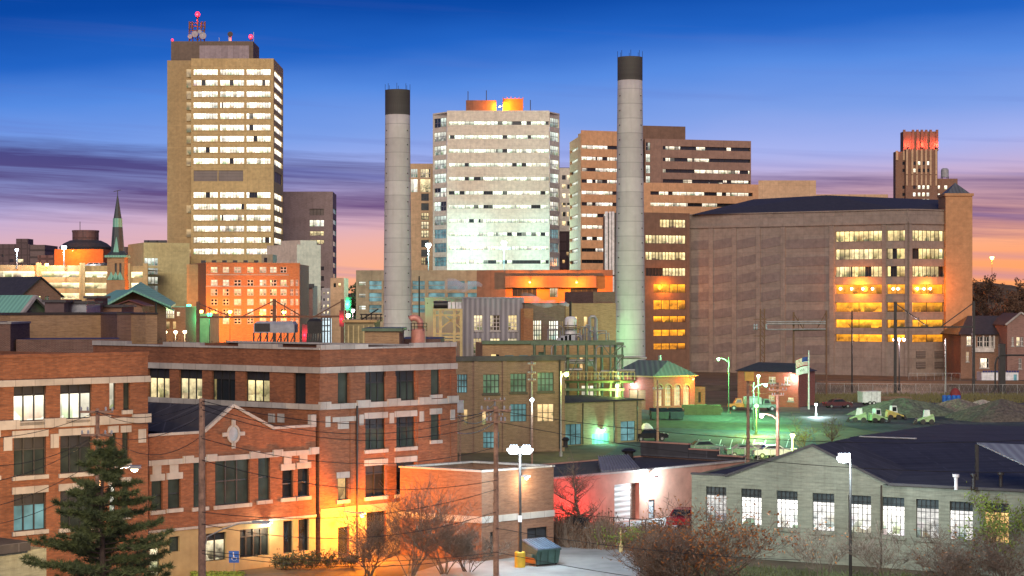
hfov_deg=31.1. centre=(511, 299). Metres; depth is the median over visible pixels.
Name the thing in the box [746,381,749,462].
utility pole
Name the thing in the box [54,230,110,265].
orange box building
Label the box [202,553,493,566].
overhead wire
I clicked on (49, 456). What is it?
overhead wire
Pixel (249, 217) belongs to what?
window
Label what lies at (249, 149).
window
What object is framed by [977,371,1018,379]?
white site cabin
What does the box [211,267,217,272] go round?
window
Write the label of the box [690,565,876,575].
grass verge
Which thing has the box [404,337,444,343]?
blue roof block
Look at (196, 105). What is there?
window
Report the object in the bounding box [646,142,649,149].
window
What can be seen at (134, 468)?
utility pole
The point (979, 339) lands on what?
window
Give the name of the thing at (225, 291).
window
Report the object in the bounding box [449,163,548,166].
window
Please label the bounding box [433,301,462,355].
yellow steel tower
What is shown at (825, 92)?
sky
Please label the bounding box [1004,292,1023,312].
bare tree
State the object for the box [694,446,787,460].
chain link fence
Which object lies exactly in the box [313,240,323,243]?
window
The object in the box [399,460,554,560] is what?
utility building
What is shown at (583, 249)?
window
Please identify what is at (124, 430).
window
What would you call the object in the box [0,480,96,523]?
overhead wire
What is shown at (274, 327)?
cooling unit
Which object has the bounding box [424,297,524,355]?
corrugated boiler house
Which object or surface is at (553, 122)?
window
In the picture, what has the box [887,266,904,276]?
window
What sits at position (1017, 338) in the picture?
window
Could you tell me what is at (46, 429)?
overhead wire
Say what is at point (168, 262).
beige stair block
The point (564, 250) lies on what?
dark foot block
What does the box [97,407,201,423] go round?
overhead wire
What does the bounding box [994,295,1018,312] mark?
bare tree
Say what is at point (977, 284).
bare tree
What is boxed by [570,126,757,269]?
banded tan office
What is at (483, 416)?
window
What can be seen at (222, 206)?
window
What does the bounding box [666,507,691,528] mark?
parked car
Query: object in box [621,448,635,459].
roof vent
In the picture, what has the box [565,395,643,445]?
cream brick garage
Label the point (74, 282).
parking garage
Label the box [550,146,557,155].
window
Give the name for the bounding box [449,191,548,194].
window
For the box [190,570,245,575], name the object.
clipped hedge
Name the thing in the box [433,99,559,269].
beige office block
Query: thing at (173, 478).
window
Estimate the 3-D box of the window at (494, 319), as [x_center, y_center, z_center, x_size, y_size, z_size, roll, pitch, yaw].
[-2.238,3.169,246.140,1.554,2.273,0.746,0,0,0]
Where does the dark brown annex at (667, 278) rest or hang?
on the ground at (588, 452)
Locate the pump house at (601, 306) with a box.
[565,292,615,339]
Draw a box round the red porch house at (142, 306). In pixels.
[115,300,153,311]
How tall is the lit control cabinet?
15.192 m
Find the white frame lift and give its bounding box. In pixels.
[604,211,615,291]
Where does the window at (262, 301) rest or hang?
in the orange brick flats
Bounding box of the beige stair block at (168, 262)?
[128,240,189,305]
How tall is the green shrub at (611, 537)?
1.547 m
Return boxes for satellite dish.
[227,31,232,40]
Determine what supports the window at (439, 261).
in the beige office block at (496, 178)
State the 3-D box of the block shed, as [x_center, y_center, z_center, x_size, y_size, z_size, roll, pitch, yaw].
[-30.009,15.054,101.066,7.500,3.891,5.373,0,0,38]
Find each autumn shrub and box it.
[598,513,709,575]
[627,525,721,575]
[639,492,801,575]
[931,523,1023,575]
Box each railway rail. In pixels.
[817,381,1023,381]
[820,382,1023,382]
[824,383,1023,383]
[827,384,987,384]
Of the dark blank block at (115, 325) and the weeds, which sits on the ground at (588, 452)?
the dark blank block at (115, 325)
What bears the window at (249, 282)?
in the orange brick flats
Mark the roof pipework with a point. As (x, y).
(595, 330)
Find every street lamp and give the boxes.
[207,313,211,342]
[507,444,532,567]
[530,397,533,463]
[559,371,568,456]
[717,357,729,412]
[752,383,767,429]
[754,404,758,434]
[756,375,759,418]
[759,412,778,455]
[790,433,794,450]
[814,403,817,416]
[837,453,851,575]
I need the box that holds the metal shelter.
[0,295,44,312]
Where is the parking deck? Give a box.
[356,270,614,328]
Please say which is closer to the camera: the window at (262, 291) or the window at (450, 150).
the window at (262, 291)
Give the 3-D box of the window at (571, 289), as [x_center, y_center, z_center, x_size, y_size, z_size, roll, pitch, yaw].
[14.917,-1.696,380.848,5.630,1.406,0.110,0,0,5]
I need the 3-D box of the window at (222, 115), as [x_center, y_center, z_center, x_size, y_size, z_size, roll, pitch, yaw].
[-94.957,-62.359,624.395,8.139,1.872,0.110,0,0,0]
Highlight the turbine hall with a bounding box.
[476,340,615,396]
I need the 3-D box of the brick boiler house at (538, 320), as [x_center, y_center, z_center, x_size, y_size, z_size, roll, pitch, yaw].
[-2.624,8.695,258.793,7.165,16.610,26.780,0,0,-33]
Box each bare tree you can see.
[348,285,355,318]
[554,451,605,520]
[786,416,820,447]
[818,415,847,441]
[972,278,994,310]
[975,273,996,302]
[975,293,991,315]
[975,301,981,315]
[980,302,990,315]
[983,277,997,301]
[987,283,1007,310]
[991,306,1003,315]
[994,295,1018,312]
[1002,290,1023,305]
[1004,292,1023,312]
[1011,277,1023,306]
[1017,301,1023,312]
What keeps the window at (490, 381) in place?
in the power plant annex at (480, 379)
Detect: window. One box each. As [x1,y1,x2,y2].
[12,429,48,480]
[12,485,48,536]
[14,386,44,425]
[58,427,94,477]
[58,483,85,532]
[60,384,89,422]
[108,426,118,467]
[110,383,114,408]
[120,425,131,466]
[121,477,131,518]
[122,383,132,413]
[144,258,157,265]
[148,268,157,273]
[148,277,157,283]
[149,286,157,291]
[150,368,168,397]
[150,474,165,514]
[150,548,158,573]
[166,311,173,317]
[166,472,183,512]
[169,536,177,551]
[181,369,201,398]
[192,463,208,511]
[194,69,217,74]
[194,80,217,85]
[194,91,217,96]
[194,103,217,107]
[194,113,217,118]
[194,125,217,129]
[194,136,217,141]
[194,147,217,152]
[194,158,217,163]
[194,192,217,197]
[194,204,217,208]
[194,215,217,219]
[194,226,217,231]
[194,237,217,242]
[194,249,217,253]
[206,532,224,560]
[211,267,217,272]
[211,280,217,285]
[211,289,217,295]
[211,299,217,304]
[214,370,234,400]
[214,459,251,509]
[220,69,243,74]
[220,80,243,85]
[220,91,243,96]
[220,103,243,107]
[220,113,243,118]
[220,125,243,129]
[220,136,243,141]
[220,147,243,152]
[220,158,243,163]
[220,192,243,197]
[220,204,243,208]
[220,215,243,219]
[220,226,243,231]
[220,237,243,242]
[220,249,243,253]
[223,267,228,272]
[223,280,228,285]
[223,289,228,295]
[223,299,228,304]
[223,318,228,323]
[234,267,240,272]
[234,280,240,285]
[234,289,240,295]
[234,299,240,304]
[234,309,240,314]
[234,318,240,323]
[240,527,267,557]
[247,69,269,74]
[247,80,269,85]
[247,91,269,96]
[247,103,269,107]
[247,113,269,118]
[247,125,269,129]
[247,136,269,141]
[247,147,269,152]
[247,158,269,163]
[247,192,269,197]
[247,204,269,208]
[247,215,269,219]
[247,226,269,231]
[247,237,269,242]
[247,249,266,253]
[247,267,253,272]
[247,280,253,285]
[247,289,253,295]
[247,299,253,304]
[247,309,253,314]
[247,318,253,323]
[247,371,269,401]
[257,458,272,504]
[260,267,265,272]
[260,280,265,285]
[260,289,265,295]
[260,299,265,304]
[260,309,265,314]
[270,267,276,272]
[270,280,276,285]
[270,289,276,295]
[275,160,280,167]
[275,194,280,200]
[275,205,280,211]
[275,216,280,222]
[275,227,280,233]
[275,238,280,244]
[280,267,286,272]
[280,280,286,285]
[280,289,286,295]
[280,299,286,304]
[281,463,295,501]
[283,519,291,553]
[295,373,305,403]
[296,462,311,500]
[298,519,307,550]
[310,209,323,214]
[310,220,323,225]
[310,231,323,235]
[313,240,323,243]
[336,471,349,503]
[338,373,346,403]
[338,527,346,556]
[364,412,388,453]
[364,458,388,500]
[365,371,383,401]
[367,511,383,541]
[394,410,417,450]
[394,456,416,497]
[395,370,413,399]
[411,169,417,177]
[411,179,417,191]
[420,169,429,177]
[420,179,429,191]
[421,194,428,200]
[421,203,428,209]
[421,213,428,219]
[421,222,428,228]
[421,230,428,237]
[421,240,428,246]
[421,250,427,256]
[421,258,427,264]
[430,369,442,397]
[430,408,442,443]
[435,118,445,127]
[435,132,445,141]
[435,145,445,155]
[435,159,445,168]
[435,173,445,182]
[435,188,445,196]
[435,202,445,210]
[435,216,445,224]
[435,229,445,238]
[435,243,445,251]
[435,257,445,265]
[449,121,548,124]
[449,135,548,138]
[449,149,548,152]
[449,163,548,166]
[449,177,548,179]
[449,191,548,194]
[449,205,548,207]
[449,219,548,222]
[449,232,548,235]
[449,246,548,249]
[449,260,548,263]
[457,374,466,392]
[464,410,466,424]
[473,315,483,331]
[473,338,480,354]
[482,374,499,395]
[482,412,485,424]
[483,432,498,447]
[490,315,500,331]
[490,338,499,340]
[508,315,517,331]
[509,374,527,393]
[510,404,525,421]
[513,288,536,295]
[533,320,541,339]
[537,372,554,392]
[538,404,553,421]
[549,321,557,339]
[550,118,557,127]
[550,132,557,141]
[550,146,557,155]
[550,159,557,168]
[550,173,557,182]
[550,188,557,196]
[550,202,557,210]
[550,216,557,224]
[550,229,557,238]
[550,243,557,251]
[550,257,557,265]
[550,288,557,296]
[566,424,580,444]
[570,288,597,291]
[582,145,616,148]
[582,157,616,160]
[582,168,616,171]
[582,179,615,182]
[582,191,615,194]
[582,202,615,205]
[582,214,603,216]
[582,225,602,228]
[582,237,602,239]
[582,248,602,251]
[582,260,602,262]
[582,386,592,394]
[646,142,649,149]
[646,154,649,161]
[646,165,649,172]
[646,235,684,243]
[646,252,684,259]
[646,268,684,275]
[650,191,751,195]
[650,203,731,206]
[655,383,663,405]
[660,219,684,227]
[663,146,749,150]
[663,158,749,162]
[663,169,749,173]
[663,179,749,183]
[664,383,672,405]
[673,383,681,404]
[682,383,690,404]
[703,486,727,526]
[740,489,762,529]
[768,377,775,383]
[769,395,774,401]
[774,491,798,531]
[783,377,789,385]
[810,493,835,535]
[836,249,881,259]
[837,231,881,241]
[837,266,881,276]
[846,495,872,537]
[882,497,905,540]
[887,230,904,240]
[887,248,904,258]
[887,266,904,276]
[912,230,942,240]
[912,248,942,258]
[912,266,942,276]
[914,499,940,542]
[947,501,974,544]
[966,336,971,345]
[966,352,969,362]
[977,337,981,347]
[979,358,989,368]
[982,503,1009,547]
[984,337,988,347]
[1016,337,1019,346]
[1018,358,1021,369]
[1020,337,1023,346]
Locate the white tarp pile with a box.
[642,423,652,428]
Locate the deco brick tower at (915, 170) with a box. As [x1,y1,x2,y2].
[893,130,957,199]
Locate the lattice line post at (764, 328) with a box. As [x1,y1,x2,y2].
[753,309,766,361]
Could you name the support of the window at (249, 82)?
in the office tower at (224, 150)
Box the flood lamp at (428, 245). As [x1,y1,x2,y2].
[426,243,430,269]
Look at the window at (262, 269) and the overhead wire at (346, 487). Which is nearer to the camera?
the overhead wire at (346, 487)
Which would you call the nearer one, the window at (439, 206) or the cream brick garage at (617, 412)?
the cream brick garage at (617, 412)
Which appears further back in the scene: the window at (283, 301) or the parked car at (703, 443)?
the window at (283, 301)
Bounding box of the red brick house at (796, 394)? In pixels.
[735,362,816,406]
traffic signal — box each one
[302,324,306,341]
[339,310,345,326]
[346,297,350,318]
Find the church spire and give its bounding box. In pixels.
[104,190,130,294]
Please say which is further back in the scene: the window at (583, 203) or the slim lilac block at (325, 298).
the slim lilac block at (325, 298)
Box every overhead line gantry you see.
[196,299,343,342]
[793,310,826,395]
[894,301,974,392]
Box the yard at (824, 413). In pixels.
[800,395,1023,431]
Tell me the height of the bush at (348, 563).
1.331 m
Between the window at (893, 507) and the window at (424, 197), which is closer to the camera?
the window at (893, 507)
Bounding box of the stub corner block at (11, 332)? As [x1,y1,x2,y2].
[0,321,30,350]
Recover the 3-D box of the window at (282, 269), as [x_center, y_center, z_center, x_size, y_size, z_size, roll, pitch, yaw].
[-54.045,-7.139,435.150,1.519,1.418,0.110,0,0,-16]
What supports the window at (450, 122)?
in the beige office block at (496, 178)
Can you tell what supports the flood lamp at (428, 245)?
on the ground at (588, 452)
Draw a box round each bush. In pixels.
[269,548,296,569]
[282,546,310,568]
[300,550,329,568]
[314,548,341,568]
[339,548,360,567]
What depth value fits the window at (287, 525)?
118.55 m
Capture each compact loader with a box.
[846,408,866,422]
[867,408,890,422]
[885,405,906,419]
[913,410,934,423]
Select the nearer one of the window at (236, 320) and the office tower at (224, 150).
the window at (236, 320)
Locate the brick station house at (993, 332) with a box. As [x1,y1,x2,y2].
[941,312,1023,379]
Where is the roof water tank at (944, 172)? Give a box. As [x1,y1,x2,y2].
[941,168,948,178]
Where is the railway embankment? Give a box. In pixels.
[695,380,1023,390]
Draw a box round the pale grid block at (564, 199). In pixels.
[560,168,569,230]
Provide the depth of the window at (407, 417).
125.15 m
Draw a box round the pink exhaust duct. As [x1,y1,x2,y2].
[408,315,426,342]
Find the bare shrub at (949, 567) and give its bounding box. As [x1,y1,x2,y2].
[896,512,994,575]
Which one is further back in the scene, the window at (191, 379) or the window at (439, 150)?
the window at (439, 150)
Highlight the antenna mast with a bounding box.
[188,18,205,40]
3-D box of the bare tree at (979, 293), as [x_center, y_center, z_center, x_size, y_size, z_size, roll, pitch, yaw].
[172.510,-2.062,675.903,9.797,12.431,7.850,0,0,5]
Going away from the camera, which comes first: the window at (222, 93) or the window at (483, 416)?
the window at (483, 416)
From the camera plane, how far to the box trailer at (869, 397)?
297.11 m
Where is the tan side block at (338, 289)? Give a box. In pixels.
[330,278,347,342]
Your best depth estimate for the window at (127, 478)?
108.82 m
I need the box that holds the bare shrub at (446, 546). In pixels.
[390,490,492,574]
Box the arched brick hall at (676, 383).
[623,355,697,409]
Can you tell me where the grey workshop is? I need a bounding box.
[691,424,1023,575]
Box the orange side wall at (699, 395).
[695,387,704,404]
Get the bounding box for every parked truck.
[727,396,757,409]
[744,397,775,410]
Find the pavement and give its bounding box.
[404,546,639,575]
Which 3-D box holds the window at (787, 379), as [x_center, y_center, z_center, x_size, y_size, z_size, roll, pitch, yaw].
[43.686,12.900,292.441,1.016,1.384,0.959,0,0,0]
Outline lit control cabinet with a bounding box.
[321,318,331,342]
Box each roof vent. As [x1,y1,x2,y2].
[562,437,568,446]
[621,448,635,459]
[953,474,958,489]
[970,473,976,488]
[998,473,1003,486]
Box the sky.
[0,0,1023,292]
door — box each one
[527,527,545,538]
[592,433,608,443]
[614,483,629,521]
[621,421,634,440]
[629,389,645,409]
[648,499,653,518]
[698,392,700,401]
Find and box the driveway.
[614,517,689,531]
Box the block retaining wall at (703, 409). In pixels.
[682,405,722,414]
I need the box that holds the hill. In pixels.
[972,282,1023,315]
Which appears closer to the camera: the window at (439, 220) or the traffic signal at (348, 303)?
the traffic signal at (348, 303)
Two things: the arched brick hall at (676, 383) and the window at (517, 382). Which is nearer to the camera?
the window at (517, 382)
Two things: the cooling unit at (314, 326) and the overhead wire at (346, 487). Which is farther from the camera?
the cooling unit at (314, 326)
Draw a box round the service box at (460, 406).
[457,400,463,460]
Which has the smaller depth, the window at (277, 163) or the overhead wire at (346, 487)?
the overhead wire at (346, 487)
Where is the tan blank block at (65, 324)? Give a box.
[0,312,100,337]
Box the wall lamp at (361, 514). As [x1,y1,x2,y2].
[344,511,365,517]
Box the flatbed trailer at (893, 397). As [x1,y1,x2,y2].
[881,397,911,400]
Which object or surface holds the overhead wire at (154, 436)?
attached to the utility pole at (202, 540)
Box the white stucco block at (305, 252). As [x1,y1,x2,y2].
[267,240,320,338]
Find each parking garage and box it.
[0,263,156,300]
[690,180,973,376]
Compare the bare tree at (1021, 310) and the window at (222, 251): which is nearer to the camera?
the window at (222, 251)
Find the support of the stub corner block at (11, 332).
on the ground at (588, 452)
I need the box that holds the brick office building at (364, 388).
[0,340,458,575]
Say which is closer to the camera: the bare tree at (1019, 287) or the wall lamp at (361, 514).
the wall lamp at (361, 514)
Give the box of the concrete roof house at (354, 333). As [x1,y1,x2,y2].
[342,309,382,342]
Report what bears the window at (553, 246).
in the beige office block at (496, 178)
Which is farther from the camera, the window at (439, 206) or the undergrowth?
the window at (439, 206)
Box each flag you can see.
[796,357,807,367]
[796,366,807,375]
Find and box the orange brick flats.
[196,260,308,342]
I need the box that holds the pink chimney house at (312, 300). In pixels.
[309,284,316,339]
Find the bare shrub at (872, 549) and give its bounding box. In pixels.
[833,519,918,575]
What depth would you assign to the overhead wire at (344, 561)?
90.80 m
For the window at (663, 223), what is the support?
in the dark brown annex at (667, 278)
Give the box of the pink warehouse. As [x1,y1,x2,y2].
[547,441,745,522]
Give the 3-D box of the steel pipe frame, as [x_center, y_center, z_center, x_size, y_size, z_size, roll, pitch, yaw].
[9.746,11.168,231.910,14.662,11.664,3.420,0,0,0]
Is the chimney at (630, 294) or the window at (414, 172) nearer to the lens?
the chimney at (630, 294)
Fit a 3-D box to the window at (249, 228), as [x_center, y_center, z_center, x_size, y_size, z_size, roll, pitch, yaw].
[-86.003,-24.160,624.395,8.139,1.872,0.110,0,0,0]
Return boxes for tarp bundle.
[950,388,961,398]
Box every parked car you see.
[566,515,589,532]
[638,429,668,440]
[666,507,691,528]
[691,440,724,451]
[724,444,759,457]
[743,443,773,456]
[752,444,790,458]
[822,399,852,407]
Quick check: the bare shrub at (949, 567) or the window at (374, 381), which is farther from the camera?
the window at (374, 381)
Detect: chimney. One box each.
[383,85,411,336]
[615,50,645,366]
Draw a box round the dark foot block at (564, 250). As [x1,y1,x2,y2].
[560,231,569,269]
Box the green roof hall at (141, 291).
[105,282,175,343]
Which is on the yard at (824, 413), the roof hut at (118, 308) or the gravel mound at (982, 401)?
the gravel mound at (982, 401)
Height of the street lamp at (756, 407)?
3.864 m
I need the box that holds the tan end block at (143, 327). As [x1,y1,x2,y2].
[115,312,157,343]
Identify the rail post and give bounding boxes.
[418,276,419,316]
[851,310,852,392]
[945,339,945,391]
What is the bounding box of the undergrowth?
[554,503,696,553]
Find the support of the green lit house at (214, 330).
on the ground at (588, 452)
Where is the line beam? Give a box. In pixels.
[766,321,825,329]
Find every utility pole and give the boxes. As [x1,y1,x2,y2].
[80,407,140,547]
[198,398,268,575]
[481,406,510,575]
[484,397,504,416]
[528,362,535,396]
[653,380,662,440]
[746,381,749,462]
[769,382,786,455]
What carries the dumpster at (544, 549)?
on the pavement
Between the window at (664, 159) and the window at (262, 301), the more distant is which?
the window at (664, 159)
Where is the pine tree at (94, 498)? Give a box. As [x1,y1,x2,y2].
[18,436,175,575]
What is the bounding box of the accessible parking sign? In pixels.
[229,551,238,570]
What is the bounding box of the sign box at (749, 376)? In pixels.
[745,372,753,380]
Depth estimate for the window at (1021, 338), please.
391.10 m
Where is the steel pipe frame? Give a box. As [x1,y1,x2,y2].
[531,342,646,396]
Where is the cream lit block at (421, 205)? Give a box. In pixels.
[410,164,432,269]
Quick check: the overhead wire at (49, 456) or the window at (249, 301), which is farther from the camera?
the window at (249, 301)
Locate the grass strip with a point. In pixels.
(709, 425)
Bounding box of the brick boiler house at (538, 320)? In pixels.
[427,303,565,340]
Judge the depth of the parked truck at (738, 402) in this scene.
283.12 m
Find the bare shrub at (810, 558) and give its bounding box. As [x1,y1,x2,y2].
[780,520,861,575]
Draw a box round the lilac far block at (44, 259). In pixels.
[38,255,53,264]
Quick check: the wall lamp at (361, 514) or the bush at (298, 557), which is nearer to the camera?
the bush at (298, 557)
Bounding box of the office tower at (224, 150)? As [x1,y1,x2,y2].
[167,41,282,263]
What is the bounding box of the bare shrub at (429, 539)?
[353,469,467,575]
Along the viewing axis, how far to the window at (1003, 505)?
113.43 m
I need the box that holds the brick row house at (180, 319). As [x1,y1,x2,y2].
[166,306,195,341]
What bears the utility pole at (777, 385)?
on the parking lot
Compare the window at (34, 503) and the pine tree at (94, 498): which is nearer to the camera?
the pine tree at (94, 498)
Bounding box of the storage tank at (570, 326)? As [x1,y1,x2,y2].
[560,301,581,339]
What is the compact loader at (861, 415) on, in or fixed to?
on the yard at (824, 413)
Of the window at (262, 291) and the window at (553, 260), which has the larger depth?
the window at (553, 260)
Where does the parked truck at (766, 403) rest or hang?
on the parking lot
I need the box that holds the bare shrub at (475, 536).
[438,523,513,571]
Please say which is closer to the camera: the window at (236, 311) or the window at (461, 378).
the window at (461, 378)
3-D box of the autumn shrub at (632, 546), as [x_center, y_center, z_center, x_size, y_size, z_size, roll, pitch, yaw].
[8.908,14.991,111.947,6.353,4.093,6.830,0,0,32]
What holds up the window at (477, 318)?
in the corrugated boiler house at (491, 318)
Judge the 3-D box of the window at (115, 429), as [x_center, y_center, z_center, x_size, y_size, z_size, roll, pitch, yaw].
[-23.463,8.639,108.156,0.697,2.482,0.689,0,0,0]
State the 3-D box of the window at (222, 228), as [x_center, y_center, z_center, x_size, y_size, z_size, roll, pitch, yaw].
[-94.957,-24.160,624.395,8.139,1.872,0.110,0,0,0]
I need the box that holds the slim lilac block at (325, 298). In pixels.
[322,288,329,317]
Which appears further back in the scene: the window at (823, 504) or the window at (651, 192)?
the window at (651, 192)
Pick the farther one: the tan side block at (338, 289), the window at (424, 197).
the window at (424, 197)
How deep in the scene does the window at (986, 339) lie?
398.13 m
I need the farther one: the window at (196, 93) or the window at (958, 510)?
the window at (196, 93)
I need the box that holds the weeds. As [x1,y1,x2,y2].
[815,391,1023,402]
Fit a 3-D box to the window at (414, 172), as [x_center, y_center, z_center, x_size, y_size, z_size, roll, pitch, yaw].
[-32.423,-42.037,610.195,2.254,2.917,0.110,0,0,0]
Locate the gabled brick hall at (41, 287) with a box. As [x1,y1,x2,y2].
[0,276,63,299]
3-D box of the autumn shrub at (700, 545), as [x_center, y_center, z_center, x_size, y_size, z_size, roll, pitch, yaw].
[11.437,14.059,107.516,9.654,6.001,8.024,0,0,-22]
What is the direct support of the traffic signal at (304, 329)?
on the ground at (588, 452)
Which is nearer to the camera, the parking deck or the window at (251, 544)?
the window at (251, 544)
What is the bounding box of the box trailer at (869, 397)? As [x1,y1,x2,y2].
[857,391,883,404]
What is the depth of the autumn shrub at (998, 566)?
106.59 m
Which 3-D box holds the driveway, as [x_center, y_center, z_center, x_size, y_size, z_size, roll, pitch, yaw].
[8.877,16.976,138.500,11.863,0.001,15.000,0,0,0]
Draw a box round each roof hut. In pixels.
[41,300,81,311]
[71,301,102,311]
[83,296,110,311]
[103,305,136,311]
[362,327,406,343]
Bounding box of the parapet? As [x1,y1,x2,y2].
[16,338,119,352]
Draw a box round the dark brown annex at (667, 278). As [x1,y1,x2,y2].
[603,212,689,370]
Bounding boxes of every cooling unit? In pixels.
[253,321,297,341]
[306,319,322,341]
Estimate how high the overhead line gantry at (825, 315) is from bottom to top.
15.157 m
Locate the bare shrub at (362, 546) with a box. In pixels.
[330,507,407,575]
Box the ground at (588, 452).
[237,372,1023,575]
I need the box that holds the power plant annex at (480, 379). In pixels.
[456,355,565,452]
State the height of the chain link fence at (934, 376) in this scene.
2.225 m
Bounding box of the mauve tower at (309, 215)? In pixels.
[283,192,335,315]
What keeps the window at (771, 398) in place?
in the red brick house at (796, 394)
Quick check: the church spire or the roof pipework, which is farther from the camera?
the church spire
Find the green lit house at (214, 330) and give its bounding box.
[200,313,218,342]
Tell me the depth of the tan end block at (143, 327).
155.53 m
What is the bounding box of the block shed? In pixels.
[0,537,45,575]
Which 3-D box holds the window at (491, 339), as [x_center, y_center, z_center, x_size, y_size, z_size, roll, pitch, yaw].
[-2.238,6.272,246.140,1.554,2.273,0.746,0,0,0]
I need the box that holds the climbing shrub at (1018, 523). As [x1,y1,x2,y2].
[948,481,1023,575]
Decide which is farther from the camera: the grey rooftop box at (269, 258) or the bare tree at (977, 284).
the bare tree at (977, 284)
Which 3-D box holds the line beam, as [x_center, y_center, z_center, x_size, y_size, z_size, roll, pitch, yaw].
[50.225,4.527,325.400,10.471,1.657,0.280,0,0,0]
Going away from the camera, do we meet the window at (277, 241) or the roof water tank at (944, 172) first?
the window at (277, 241)
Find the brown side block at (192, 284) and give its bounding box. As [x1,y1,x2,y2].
[187,264,197,305]
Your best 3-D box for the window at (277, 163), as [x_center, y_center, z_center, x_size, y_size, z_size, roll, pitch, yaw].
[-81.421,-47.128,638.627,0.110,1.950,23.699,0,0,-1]
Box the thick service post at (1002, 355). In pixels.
[990,344,1023,393]
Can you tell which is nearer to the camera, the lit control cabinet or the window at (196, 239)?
the lit control cabinet
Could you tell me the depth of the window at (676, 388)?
286.48 m
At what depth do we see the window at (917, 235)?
412.58 m
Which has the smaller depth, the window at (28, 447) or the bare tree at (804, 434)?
the window at (28, 447)
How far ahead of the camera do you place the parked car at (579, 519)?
131.65 m
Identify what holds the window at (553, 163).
in the beige office block at (496, 178)
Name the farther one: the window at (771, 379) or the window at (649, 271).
the window at (649, 271)
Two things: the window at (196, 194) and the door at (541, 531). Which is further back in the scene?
the window at (196, 194)
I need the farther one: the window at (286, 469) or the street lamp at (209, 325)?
the street lamp at (209, 325)
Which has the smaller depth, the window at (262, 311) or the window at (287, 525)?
the window at (287, 525)
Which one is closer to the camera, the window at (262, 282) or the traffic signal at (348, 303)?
the traffic signal at (348, 303)
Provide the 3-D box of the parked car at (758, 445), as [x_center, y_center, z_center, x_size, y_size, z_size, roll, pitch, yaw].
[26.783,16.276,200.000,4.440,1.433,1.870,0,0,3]
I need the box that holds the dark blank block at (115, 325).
[95,312,130,340]
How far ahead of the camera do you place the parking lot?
234.14 m
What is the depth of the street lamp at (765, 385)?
239.91 m
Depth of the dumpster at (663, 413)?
261.26 m
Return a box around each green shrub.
[589,526,619,547]
[610,524,644,544]
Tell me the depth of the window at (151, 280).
601.47 m
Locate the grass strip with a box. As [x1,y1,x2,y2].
[642,419,799,431]
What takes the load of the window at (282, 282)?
in the orange brick flats
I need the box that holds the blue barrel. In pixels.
[942,395,946,401]
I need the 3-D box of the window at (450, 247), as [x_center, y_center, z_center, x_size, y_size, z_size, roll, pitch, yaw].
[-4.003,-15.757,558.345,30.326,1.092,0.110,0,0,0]
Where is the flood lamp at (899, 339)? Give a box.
[893,338,905,390]
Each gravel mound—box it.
[845,398,953,417]
[937,398,979,411]
[945,399,1023,421]
[973,399,989,404]
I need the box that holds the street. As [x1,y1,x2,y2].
[243,570,375,575]
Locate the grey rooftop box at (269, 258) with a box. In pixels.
[262,254,276,262]
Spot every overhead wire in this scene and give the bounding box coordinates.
[0,412,94,437]
[0,434,97,465]
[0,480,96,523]
[1,467,85,504]
[2,437,96,479]
[95,402,201,417]
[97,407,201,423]
[101,416,200,439]
[116,438,198,454]
[202,409,492,440]
[202,438,492,463]
[202,460,495,489]
[202,550,494,561]
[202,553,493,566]
[203,401,493,424]
[203,405,492,433]
[203,489,495,518]
[203,512,494,538]
[457,423,492,433]
[497,528,794,559]
[497,552,627,575]
[500,422,1023,472]
[501,411,1023,442]
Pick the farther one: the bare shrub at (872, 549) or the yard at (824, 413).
the yard at (824, 413)
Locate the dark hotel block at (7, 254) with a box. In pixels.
[0,239,33,264]
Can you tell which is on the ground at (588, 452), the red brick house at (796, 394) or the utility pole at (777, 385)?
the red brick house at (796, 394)
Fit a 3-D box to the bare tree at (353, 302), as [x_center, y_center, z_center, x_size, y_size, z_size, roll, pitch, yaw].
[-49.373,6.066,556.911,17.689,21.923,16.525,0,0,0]
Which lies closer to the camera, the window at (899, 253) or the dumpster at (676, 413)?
the dumpster at (676, 413)
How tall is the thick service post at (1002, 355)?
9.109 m
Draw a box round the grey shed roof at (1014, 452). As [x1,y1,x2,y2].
[975,442,1023,479]
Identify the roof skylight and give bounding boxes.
[598,454,639,471]
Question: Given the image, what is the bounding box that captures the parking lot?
[604,407,816,462]
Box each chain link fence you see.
[556,513,690,530]
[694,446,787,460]
[817,383,1023,394]
[910,373,951,379]
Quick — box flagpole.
[808,351,809,408]
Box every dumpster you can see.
[522,537,561,565]
[649,408,668,419]
[668,408,683,419]
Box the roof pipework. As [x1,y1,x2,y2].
[547,315,608,339]

